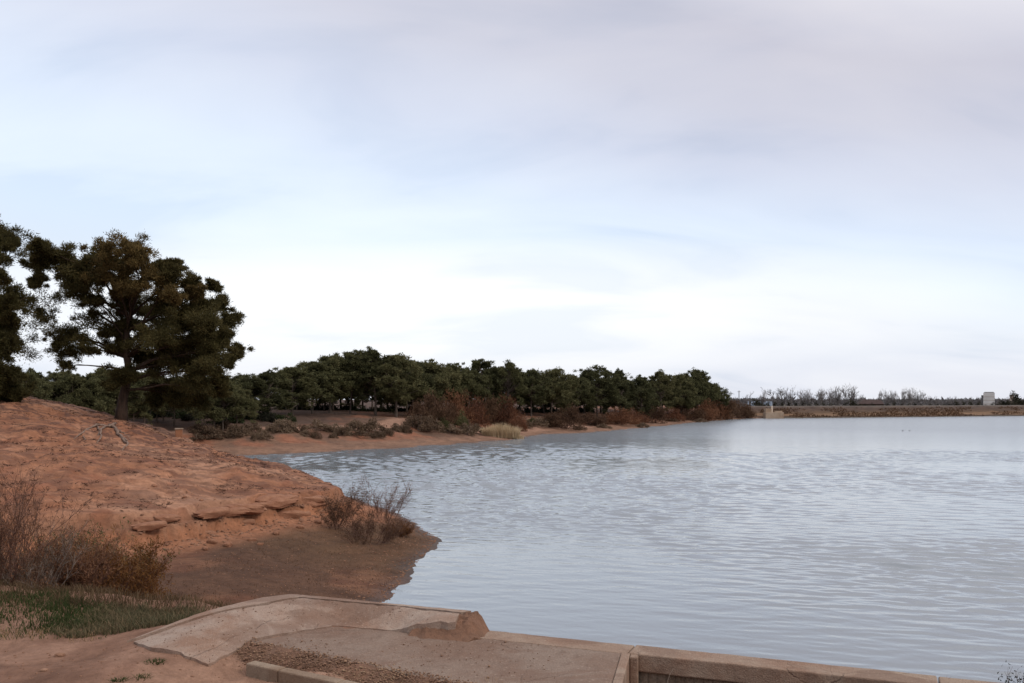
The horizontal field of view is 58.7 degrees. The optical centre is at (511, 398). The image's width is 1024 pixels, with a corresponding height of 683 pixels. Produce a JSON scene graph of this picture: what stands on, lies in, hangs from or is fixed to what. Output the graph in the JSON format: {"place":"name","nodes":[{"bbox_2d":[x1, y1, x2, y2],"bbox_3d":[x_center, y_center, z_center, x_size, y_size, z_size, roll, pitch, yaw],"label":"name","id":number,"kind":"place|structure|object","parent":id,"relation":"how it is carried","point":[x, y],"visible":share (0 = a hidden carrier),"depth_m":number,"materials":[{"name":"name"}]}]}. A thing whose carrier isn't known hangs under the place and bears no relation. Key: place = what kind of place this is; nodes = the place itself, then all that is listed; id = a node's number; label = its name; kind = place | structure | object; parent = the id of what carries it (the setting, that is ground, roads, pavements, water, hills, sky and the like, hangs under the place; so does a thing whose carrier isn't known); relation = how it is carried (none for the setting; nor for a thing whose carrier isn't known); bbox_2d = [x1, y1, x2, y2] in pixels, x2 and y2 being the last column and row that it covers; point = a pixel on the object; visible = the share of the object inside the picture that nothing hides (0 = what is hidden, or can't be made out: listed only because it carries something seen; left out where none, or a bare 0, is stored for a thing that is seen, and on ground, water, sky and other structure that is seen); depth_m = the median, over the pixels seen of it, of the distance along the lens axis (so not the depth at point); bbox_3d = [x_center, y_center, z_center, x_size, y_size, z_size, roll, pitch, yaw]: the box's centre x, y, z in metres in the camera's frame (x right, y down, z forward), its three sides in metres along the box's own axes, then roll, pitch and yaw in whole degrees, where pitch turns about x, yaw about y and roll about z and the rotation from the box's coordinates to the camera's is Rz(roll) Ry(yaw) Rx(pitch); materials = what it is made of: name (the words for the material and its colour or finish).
{"place":"outdoors","nodes":[
{"label":"outdoors","id":0,"kind":"place"},
{"bbox_2d":[0,623,103,642],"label":"dry verge grass","id":1,"kind":"structure","parent":0,"point":[29,633],"depth_m":10.84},
{"bbox_2d":[0,587,120,629],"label":"green grass","id":2,"kind":"structure","parent":0,"point":[57,617],"depth_m":12.02,"materials":[{"name":"plant"}]},
{"bbox_2d":[42,601,208,637],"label":"grey green grass","id":3,"kind":"structure","parent":0,"point":[128,617],"depth_m":11.37,"materials":[{"name":"plant"}]},
{"bbox_2d":[0,396,1023,682],"bbox_3d":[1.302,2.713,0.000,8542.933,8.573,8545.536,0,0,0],"label":"ground","id":4,"kind":"structure","parent":0,"point":[204,478],"depth_m":29.20,"materials":[{"name":"red soil"}]},
{"bbox_2d":[0,214,46,401],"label":"pine tree","id":5,"kind":"object","parent":4,"relation":"on","point":[13,298],"visible":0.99,"depth_m":45.82,"materials":[{"name":"green plant"}]},
{"bbox_2d":[18,367,69,403],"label":"pine tree","id":6,"kind":"object","parent":4,"relation":"on","point":[41,392],"visible":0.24,"depth_m":77.95,"materials":[{"name":"green plant"}]},
{"bbox_2d":[0,520,93,589],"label":"tamarisk bush","id":7,"kind":"object","parent":4,"relation":"on","point":[25,576],"visible":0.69,"depth_m":14.75,"materials":[{"name":"brown plant"}]},
{"bbox_2d":[0,458,101,584],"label":"tamarisk bush","id":8,"kind":"object","parent":4,"relation":"on","point":[17,527],"visible":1,"depth_m":14.23,"materials":[{"name":"orange plant"}]},
{"bbox_2d":[40,368,64,394],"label":"pine tree","id":9,"kind":"object","parent":4,"relation":"on","point":[52,376],"visible":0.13,"depth_m":88.19,"materials":[{"name":"green plant"}]},
{"bbox_2d":[0,625,106,639],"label":"green weeds","id":10,"kind":"object","parent":4,"relation":"on","point":[25,632],"visible":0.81,"depth_m":10.94,"materials":[{"name":"green plant"}]},
{"bbox_2d":[1,504,132,590],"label":"tamarisk bush","id":11,"kind":"object","parent":4,"relation":"on","point":[86,576],"visible":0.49,"depth_m":15.24,"materials":[{"name":"orange plant"}]},
{"bbox_2d":[44,370,107,412],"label":"pine tree","id":12,"kind":"object","parent":4,"relation":"on","point":[88,399],"visible":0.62,"depth_m":82.58,"materials":[{"name":"green plant"}]},
{"bbox_2d":[68,373,116,412],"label":"pine tree","id":13,"kind":"object","parent":4,"relation":"on","point":[76,392],"visible":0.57,"depth_m":83.75,"materials":[{"name":"green plant"}]},
{"bbox_2d":[18,524,179,597],"bbox_3d":[-7.473,3.123,16.178,2.571,1.976,2.450,0,0,0],"label":"tamarisk bush","id":14,"kind":"object","parent":4,"relation":"on","point":[134,584],"visible":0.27,"depth_m":16.02,"materials":[{"name":"orange plant"}]},
{"bbox_2d":[22,515,179,573],"bbox_3d":[-8.355,3.374,18.481,2.776,2.176,2.807,0,0,-37],"label":"tamarisk bush","id":15,"kind":"object","parent":4,"relation":"on","point":[94,539],"visible":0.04,"depth_m":18.50,"materials":[{"name":"brown twig"},{"name":"orange brown leaves"}]},
{"bbox_2d":[0,576,234,613],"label":"brown weeds","id":16,"kind":"object","parent":4,"relation":"on","point":[111,590],"visible":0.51,"depth_m":12.75,"materials":[{"name":"plant"}]},
{"bbox_2d":[96,388,152,424],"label":"pine tree","id":17,"kind":"object","parent":4,"relation":"on","point":[136,405],"visible":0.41,"depth_m":86.24,"materials":[{"name":"green plant"}]},
{"bbox_2d":[77,536,171,593],"bbox_3d":[-8.040,3.595,18.392,2.371,1.752,2.394,0,0,0],"label":"tamarisk bush","id":18,"kind":"object","parent":4,"relation":"on","point":[137,552],"visible":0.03,"depth_m":18.36,"materials":[{"name":"orange plant"}]},
{"bbox_2d":[102,370,160,421],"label":"pine tree","id":19,"kind":"object","parent":4,"relation":"on","point":[137,393],"visible":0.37,"depth_m":86.03,"materials":[{"name":"green plant"}]},
{"bbox_2d":[13,228,254,450],"bbox_3d":[-21.578,-3.714,46.461,12.660,11.706,18.232,0,0,0],"label":"pine tree","id":20,"kind":"object","parent":4,"relation":"on","point":[203,324],"visible":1,"depth_m":50.45,"materials":[{"name":"green plant"}]},
{"bbox_2d":[131,521,167,530],"bbox_3d":[-10.624,3.721,26.645,1.055,0.250,0.518,-3,3,-41],"label":"ledge rock","id":21,"kind":"object","parent":4,"relation":"on","point":[150,526],"visible":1,"depth_m":26.46,"materials":[{"name":"stone"}]},
{"bbox_2d":[0,399,322,539],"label":"earth crumbs","id":22,"kind":"object","parent":4,"relation":"on","point":[153,485],"visible":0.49,"depth_m":35.82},
{"bbox_2d":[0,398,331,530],"bbox_3d":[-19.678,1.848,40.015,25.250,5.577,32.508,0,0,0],"label":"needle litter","id":23,"kind":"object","parent":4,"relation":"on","point":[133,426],"visible":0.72,"depth_m":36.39,"materials":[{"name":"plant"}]},
{"bbox_2d":[153,514,181,521],"bbox_3d":[-10.462,3.613,27.625,0.430,0.231,1.028,5,-3,22],"label":"ledge rock","id":24,"kind":"object","parent":4,"relation":"on","point":[169,517],"visible":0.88,"depth_m":27.44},
{"bbox_2d":[152,375,196,426],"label":"pine tree","id":25,"kind":"object","parent":4,"relation":"on","point":[162,408],"visible":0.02,"depth_m":93.49,"materials":[{"name":"green plant"}]},
{"bbox_2d":[181,393,233,424],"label":"pine tree","id":26,"kind":"object","parent":4,"relation":"on","point":[200,413],"visible":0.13,"depth_m":90.33,"materials":[{"name":"green plant"}]},
{"bbox_2d":[194,424,222,437],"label":"saltbush","id":27,"kind":"object","parent":4,"relation":"on","point":[210,430],"visible":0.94,"depth_m":89.07,"materials":[{"name":"grey plant"}]},
{"bbox_2d":[193,507,229,518],"bbox_3d":[-9.542,3.621,28.896,0.644,0.310,1.311,3,4,32],"label":"ledge rock","id":28,"kind":"object","parent":4,"relation":"on","point":[212,513],"visible":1,"depth_m":28.65,"materials":[{"name":"stone"}]},
{"bbox_2d":[0,477,436,682],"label":"pebbles","id":29,"kind":"object","parent":4,"relation":"on","point":[300,522],"visible":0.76,"depth_m":27.38,"materials":[{"name":"gravel"}]},
{"bbox_2d":[192,377,257,431],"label":"pine tree","id":30,"kind":"object","parent":4,"relation":"on","point":[218,411],"visible":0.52,"depth_m":91.20,"materials":[{"name":"green plant"}]},
{"bbox_2d":[222,423,250,437],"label":"saltbush","id":31,"kind":"object","parent":4,"relation":"on","point":[232,432],"visible":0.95,"depth_m":90.25,"materials":[{"name":"grey plant"}]},
{"bbox_2d":[213,381,260,426],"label":"pine tree","id":32,"kind":"object","parent":4,"relation":"on","point":[253,411],"visible":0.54,"depth_m":93.08,"materials":[{"name":"green plant"}]},
{"bbox_2d":[223,507,250,516],"bbox_3d":[-9.198,3.719,29.926,1.267,0.284,0.530,-1,-4,-40],"label":"ledge rock","id":33,"kind":"object","parent":4,"relation":"on","point":[237,511],"visible":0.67,"depth_m":29.82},
{"bbox_2d":[221,504,267,514],"bbox_3d":[-8.969,3.704,30.590,1.609,0.366,0.708,6,-8,-39],"label":"ledge rock","id":34,"kind":"object","parent":4,"relation":"on","point":[257,509],"visible":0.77,"depth_m":30.44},
{"bbox_2d":[228,373,284,411],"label":"pine tree","id":35,"kind":"object","parent":4,"relation":"on","point":[247,382],"visible":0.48,"depth_m":102.88,"materials":[{"name":"green plant"}]},
{"bbox_2d":[246,661,285,682],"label":"kerb block","id":36,"kind":"structure","parent":4,"relation":"on","point":[262,671],"depth_m":9.42,"materials":[{"name":"concrete"}]},
{"bbox_2d":[251,369,296,411],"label":"pine tree","id":37,"kind":"object","parent":4,"relation":"on","point":[268,376],"visible":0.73,"depth_m":105.20,"materials":[{"name":"green plant"}]},
{"bbox_2d":[266,494,298,508],"bbox_3d":[-8.300,3.689,32.607,0.767,0.412,1.834,-6,1,21],"label":"ledge rock","id":38,"kind":"object","parent":4,"relation":"on","point":[287,500],"visible":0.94,"depth_m":32.21,"materials":[{"name":"stone"}]},
{"bbox_2d":[265,418,299,432],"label":"saltbush","id":39,"kind":"object","parent":4,"relation":"on","point":[280,423],"visible":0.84,"depth_m":95.80,"materials":[{"name":"grey plant"}]},
{"bbox_2d":[153,519,430,603],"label":"pebbles","id":40,"kind":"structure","parent":4,"relation":"on","point":[301,564],"depth_m":25.00,"materials":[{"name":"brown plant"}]},
{"bbox_2d":[277,510,310,518],"bbox_3d":[-7.988,4.179,32.792,0.803,0.387,1.634,-1,-5,43],"label":"ledge rock","id":41,"kind":"object","parent":4,"relation":"on","point":[293,514],"visible":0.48,"depth_m":32.48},
{"bbox_2d":[257,364,333,414],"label":"pine tree","id":42,"kind":"object","parent":4,"relation":"on","point":[286,376],"visible":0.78,"depth_m":111.61,"materials":[{"name":"green plant"}]},
{"bbox_2d":[278,668,343,682],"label":"kerb block","id":43,"kind":"structure","parent":4,"relation":"on","point":[287,675],"depth_m":9.15,"materials":[{"name":"concrete"}]},
{"bbox_2d":[305,418,331,430],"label":"saltbush","id":44,"kind":"object","parent":4,"relation":"on","point":[319,425],"visible":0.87,"depth_m":99.58,"materials":[{"name":"grey plant"}]},
{"bbox_2d":[291,361,356,413],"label":"pine tree","id":45,"kind":"object","parent":4,"relation":"on","point":[320,368],"visible":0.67,"depth_m":116.72,"materials":[{"name":"green plant"}]},
{"bbox_2d":[293,352,363,412],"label":"pine tree","id":46,"kind":"object","parent":4,"relation":"on","point":[333,360],"visible":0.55,"depth_m":119.06,"materials":[{"name":"green plant"}]},
{"bbox_2d":[316,485,371,529],"bbox_3d":[-6.101,3.772,31.581,1.915,1.634,2.126,0,0,37],"label":"tamarisk bush","id":47,"kind":"object","parent":4,"relation":"on","point":[332,517],"visible":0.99,"depth_m":31.51,"materials":[{"name":"brown plant"}]},
{"bbox_2d":[232,637,475,682],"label":"gravel","id":48,"kind":"structure","parent":4,"relation":"on","point":[309,655],"depth_m":9.43,"materials":[{"name":"gravel"}]},
{"bbox_2d":[334,349,379,412],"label":"pine tree","id":49,"kind":"object","parent":4,"relation":"on","point":[354,356],"visible":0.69,"depth_m":119.64,"materials":[{"name":"green plant"}]},
{"bbox_2d":[344,419,369,431],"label":"saltbush","id":50,"kind":"object","parent":4,"relation":"on","point":[354,424],"visible":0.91,"depth_m":102.02,"materials":[{"name":"grey plant"}]},
{"bbox_2d":[350,346,393,414],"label":"pine tree","id":51,"kind":"object","parent":4,"relation":"on","point":[369,354],"visible":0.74,"depth_m":121.21,"materials":[{"name":"green plant"}]},
{"bbox_2d":[356,417,387,431],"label":"saltbush","id":52,"kind":"object","parent":4,"relation":"on","point":[371,424],"visible":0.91,"depth_m":102.66,"materials":[{"name":"grey plant"}]},
{"bbox_2d":[337,506,407,543],"bbox_3d":[-4.662,4.178,30.105,2.452,1.252,2.855,0,0,0],"label":"tamarisk bush","id":53,"kind":"object","parent":4,"relation":"on","point":[371,526],"visible":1,"depth_m":30.04,"materials":[{"name":"brown plant"}]},
{"bbox_2d":[327,472,417,522],"bbox_3d":[-5.438,3.801,35.833,3.784,2.050,4.079,0,0,0],"label":"tamarisk bush","id":54,"kind":"object","parent":4,"relation":"on","point":[390,501],"visible":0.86,"depth_m":35.76,"materials":[{"name":"orange plant"}]},
{"bbox_2d":[379,519,415,536],"bbox_3d":[-4.013,4.495,32.233,1.420,0.815,1.606,0,0,-32],"label":"tamarisk bush","id":55,"kind":"object","parent":4,"relation":"on","point":[406,528],"visible":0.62,"depth_m":31.89,"materials":[{"name":"orange plant"}]},
{"bbox_2d":[371,352,434,416],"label":"pine tree","id":56,"kind":"object","parent":4,"relation":"on","point":[400,364],"visible":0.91,"depth_m":120.31,"materials":[{"name":"green plant"}]},
{"bbox_2d":[368,359,442,413],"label":"pine tree","id":57,"kind":"object","parent":4,"relation":"on","point":[429,379],"visible":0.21,"depth_m":124.69,"materials":[{"name":"green plant"}]},
{"bbox_2d":[401,415,429,430],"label":"saltbush","id":58,"kind":"object","parent":4,"relation":"on","point":[410,421],"visible":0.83,"depth_m":108.79,"materials":[{"name":"grey plant"}]},
{"bbox_2d":[404,397,442,422],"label":"tamarisk bush","id":59,"kind":"object","parent":4,"relation":"on","point":[422,410],"visible":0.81,"depth_m":111.66,"materials":[{"name":"brown plant"}]},
{"bbox_2d":[416,415,445,430],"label":"saltbush","id":60,"kind":"object","parent":4,"relation":"on","point":[431,424],"visible":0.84,"depth_m":109.12,"materials":[{"name":"grey plant"}]},
{"bbox_2d":[414,389,459,424],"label":"tamarisk bush","id":61,"kind":"object","parent":4,"relation":"on","point":[450,411],"visible":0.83,"depth_m":112.76,"materials":[{"name":"brown plant"}]},
{"bbox_2d":[410,358,466,401],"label":"pine tree","id":62,"kind":"object","parent":4,"relation":"on","point":[447,378],"visible":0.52,"depth_m":127.96,"materials":[{"name":"green plant"}]},
{"bbox_2d":[251,627,638,682],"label":"concrete platform","id":63,"kind":"structure","parent":4,"relation":"on","point":[574,665],"depth_m":9.65,"materials":[{"name":"concrete"}]},
{"bbox_2d":[127,594,488,666],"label":"concrete ramp","id":64,"kind":"structure","parent":63,"relation":"on","point":[422,622],"depth_m":10.68,"materials":[{"name":"concrete"}]},
{"bbox_2d":[140,599,569,682],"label":"slab grit","id":65,"kind":"object","parent":63,"relation":"on","point":[353,639],"visible":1,"depth_m":10.13,"materials":[{"name":"gravel"}]},
{"bbox_2d":[436,388,474,424],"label":"tamarisk bush","id":66,"kind":"object","parent":4,"relation":"on","point":[460,407],"visible":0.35,"depth_m":123.63,"materials":[{"name":"orange plant"}]},
{"bbox_2d":[435,362,483,404],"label":"pine tree","id":67,"kind":"object","parent":4,"relation":"on","point":[466,382],"visible":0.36,"depth_m":131.90,"materials":[{"name":"green plant"}]},
{"bbox_2d":[458,388,491,427],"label":"tamarisk bush","id":68,"kind":"object","parent":4,"relation":"on","point":[478,417],"visible":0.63,"depth_m":125.92,"materials":[{"name":"orange plant"}]},
{"bbox_2d":[459,367,491,409],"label":"pine tree","id":69,"kind":"object","parent":4,"relation":"on","point":[485,379],"visible":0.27,"depth_m":135.62,"materials":[{"name":"green plant"}]},
{"bbox_2d":[467,358,506,407],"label":"pine tree","id":70,"kind":"object","parent":4,"relation":"on","point":[484,365],"visible":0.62,"depth_m":137.67,"materials":[{"name":"green plant"}]},
{"bbox_2d":[469,393,510,423],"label":"tamarisk bush","id":71,"kind":"object","parent":4,"relation":"on","point":[491,408],"visible":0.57,"depth_m":132.64,"materials":[{"name":"brown plant"}]},
{"bbox_2d":[479,422,521,437],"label":"reed clump","id":72,"kind":"object","parent":4,"relation":"on","point":[500,431],"visible":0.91,"depth_m":113.69,"materials":[{"name":"beige plant"}]},
{"bbox_2d":[486,391,526,425],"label":"tamarisk bush","id":73,"kind":"object","parent":4,"relation":"on","point":[511,408],"visible":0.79,"depth_m":134.24,"materials":[{"name":"orange plant"}]},
{"bbox_2d":[490,359,527,421],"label":"pine tree","id":74,"kind":"object","parent":4,"relation":"on","point":[508,370],"visible":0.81,"depth_m":137.90,"materials":[{"name":"green plant"}]},
{"bbox_2d":[508,411,528,431],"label":"tamarisk bush","id":75,"kind":"object","parent":4,"relation":"on","point":[521,424],"visible":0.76,"depth_m":130.73,"materials":[{"name":"orange plant"}]},
{"bbox_2d":[513,368,554,416],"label":"pine tree","id":76,"kind":"object","parent":4,"relation":"on","point":[533,375],"visible":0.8,"depth_m":150.97,"materials":[{"name":"green plant"}]},
{"bbox_2d":[530,366,580,414],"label":"pine tree","id":77,"kind":"object","parent":4,"relation":"on","point":[563,387],"visible":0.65,"depth_m":154.94,"materials":[{"name":"green plant"}]},
{"bbox_2d":[544,402,583,429],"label":"tamarisk bush","id":78,"kind":"object","parent":4,"relation":"on","point":[571,414],"visible":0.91,"depth_m":138.43,"materials":[{"name":"brown plant"}]},
{"bbox_2d":[555,376,598,407],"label":"pine tree","id":79,"kind":"object","parent":4,"relation":"on","point":[587,391],"visible":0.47,"depth_m":162.99,"materials":[{"name":"green plant"}]},
{"bbox_2d":[576,411,609,424],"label":"tamarisk bush","id":80,"kind":"object","parent":4,"relation":"on","point":[597,420],"visible":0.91,"depth_m":152.77,"materials":[{"name":"brown plant"}]},
{"bbox_2d":[578,364,630,415],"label":"pine tree","id":81,"kind":"object","parent":4,"relation":"on","point":[611,383],"visible":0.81,"depth_m":166.28,"materials":[{"name":"green plant"}]},
{"bbox_2d":[602,367,633,413],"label":"pine tree","id":82,"kind":"object","parent":4,"relation":"on","point":[624,390],"visible":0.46,"depth_m":171.16,"materials":[{"name":"green plant"}]},
{"bbox_2d":[603,406,642,424],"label":"tamarisk bush","id":83,"kind":"object","parent":4,"relation":"on","point":[619,417],"visible":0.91,"depth_m":162.22,"materials":[{"name":"orange plant"}]},
{"bbox_2d":[624,374,662,415],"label":"pine tree","id":84,"kind":"object","parent":4,"relation":"on","point":[645,392],"visible":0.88,"depth_m":178.58,"materials":[{"name":"green plant"}]},
{"bbox_2d":[642,405,668,423],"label":"tamarisk bush","id":85,"kind":"object","parent":4,"relation":"on","point":[657,413],"visible":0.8,"depth_m":176.76,"materials":[{"name":"brown plant"}]},
{"bbox_2d":[648,369,678,411],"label":"pine tree","id":86,"kind":"object","parent":4,"relation":"on","point":[660,377],"visible":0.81,"depth_m":195.47,"materials":[{"name":"green plant"}]},
{"bbox_2d":[656,406,685,421],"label":"tamarisk bush","id":87,"kind":"object","parent":4,"relation":"on","point":[674,414],"visible":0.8,"depth_m":191.56,"materials":[{"name":"orange plant"}]},
{"bbox_2d":[657,373,702,413],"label":"pine tree","id":88,"kind":"object","parent":4,"relation":"on","point":[682,394],"visible":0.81,"depth_m":201.70,"materials":[{"name":"green plant"}]},
{"bbox_2d":[673,405,708,420],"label":"tamarisk bush","id":89,"kind":"object","parent":4,"relation":"on","point":[700,413],"visible":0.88,"depth_m":202.21,"materials":[{"name":"brown plant"}]},
{"bbox_2d":[674,367,724,417],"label":"pine tree","id":90,"kind":"object","parent":4,"relation":"on","point":[699,379],"visible":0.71,"depth_m":210.93,"materials":[{"name":"green plant"}]},
{"bbox_2d":[690,398,723,420],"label":"tamarisk bush","id":91,"kind":"object","parent":4,"relation":"on","point":[711,413],"visible":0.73,"depth_m":208.37,"materials":[{"name":"orange plant"}]},
{"bbox_2d":[698,383,732,407],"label":"pine tree","id":92,"kind":"object","parent":4,"relation":"on","point":[726,399],"visible":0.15,"depth_m":219.72,"materials":[{"name":"green plant"}]},
{"bbox_2d":[708,399,734,419],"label":"tamarisk bush","id":93,"kind":"object","parent":4,"relation":"on","point":[727,414],"visible":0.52,"depth_m":218.76,"materials":[{"name":"orange plant"}]},
{"bbox_2d":[715,397,743,419],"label":"tamarisk bush","id":94,"kind":"object","parent":4,"relation":"on","point":[731,405],"visible":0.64,"depth_m":219.67,"materials":[{"name":"brown plant"}]},
{"bbox_2d":[480,630,997,682],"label":"retaining wall","id":95,"kind":"structure","parent":4,"relation":"on","point":[657,664],"depth_m":9.46,"materials":[{"name":"concrete"}]},
{"bbox_2d":[731,399,753,418],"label":"tamarisk bush","id":96,"kind":"object","parent":4,"relation":"on","point":[748,412],"visible":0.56,"depth_m":231.88,"materials":[{"name":"brown plant"}]},
{"bbox_2d":[722,396,1023,405],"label":"distant scrub","id":97,"kind":"object","parent":4,"relation":"on","point":[942,400],"visible":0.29,"depth_m":463.34,"materials":[{"name":"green plant"}]},
{"bbox_2d":[731,405,1023,417],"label":"dam embankment","id":98,"kind":"structure","parent":4,"relation":"on","point":[981,410],"depth_m":255.31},
{"bbox_2d":[763,406,783,417],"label":"stone intake","id":99,"kind":"object","parent":98,"relation":"on","point":[768,413],"visible":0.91,"depth_m":234.30,"materials":[{"name":"stone"}]},
{"bbox_2d":[760,406,1023,416],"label":"dry slope grass","id":100,"kind":"structure","parent":98,"relation":"on","point":[950,411],"depth_m":254.11,"materials":[{"name":"brown plant"}]},
{"bbox_2d":[981,392,994,404],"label":"white building","id":101,"kind":"structure","parent":4,"relation":"on","point":[987,398],"depth_m":327.45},
{"bbox_2d":[0,0,1023,399],"label":"sky","id":102,"kind":"structure","parent":0,"point":[801,195],"materials":[{"name":"white"}]},
{"bbox_2d":[237,416,1023,682],"bbox_3d":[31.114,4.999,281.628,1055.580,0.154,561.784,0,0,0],"label":"lake water","id":103,"kind":"structure","parent":0,"point":[884,543],"depth_m":33.58,"materials":[{"name":"grey liquid"}]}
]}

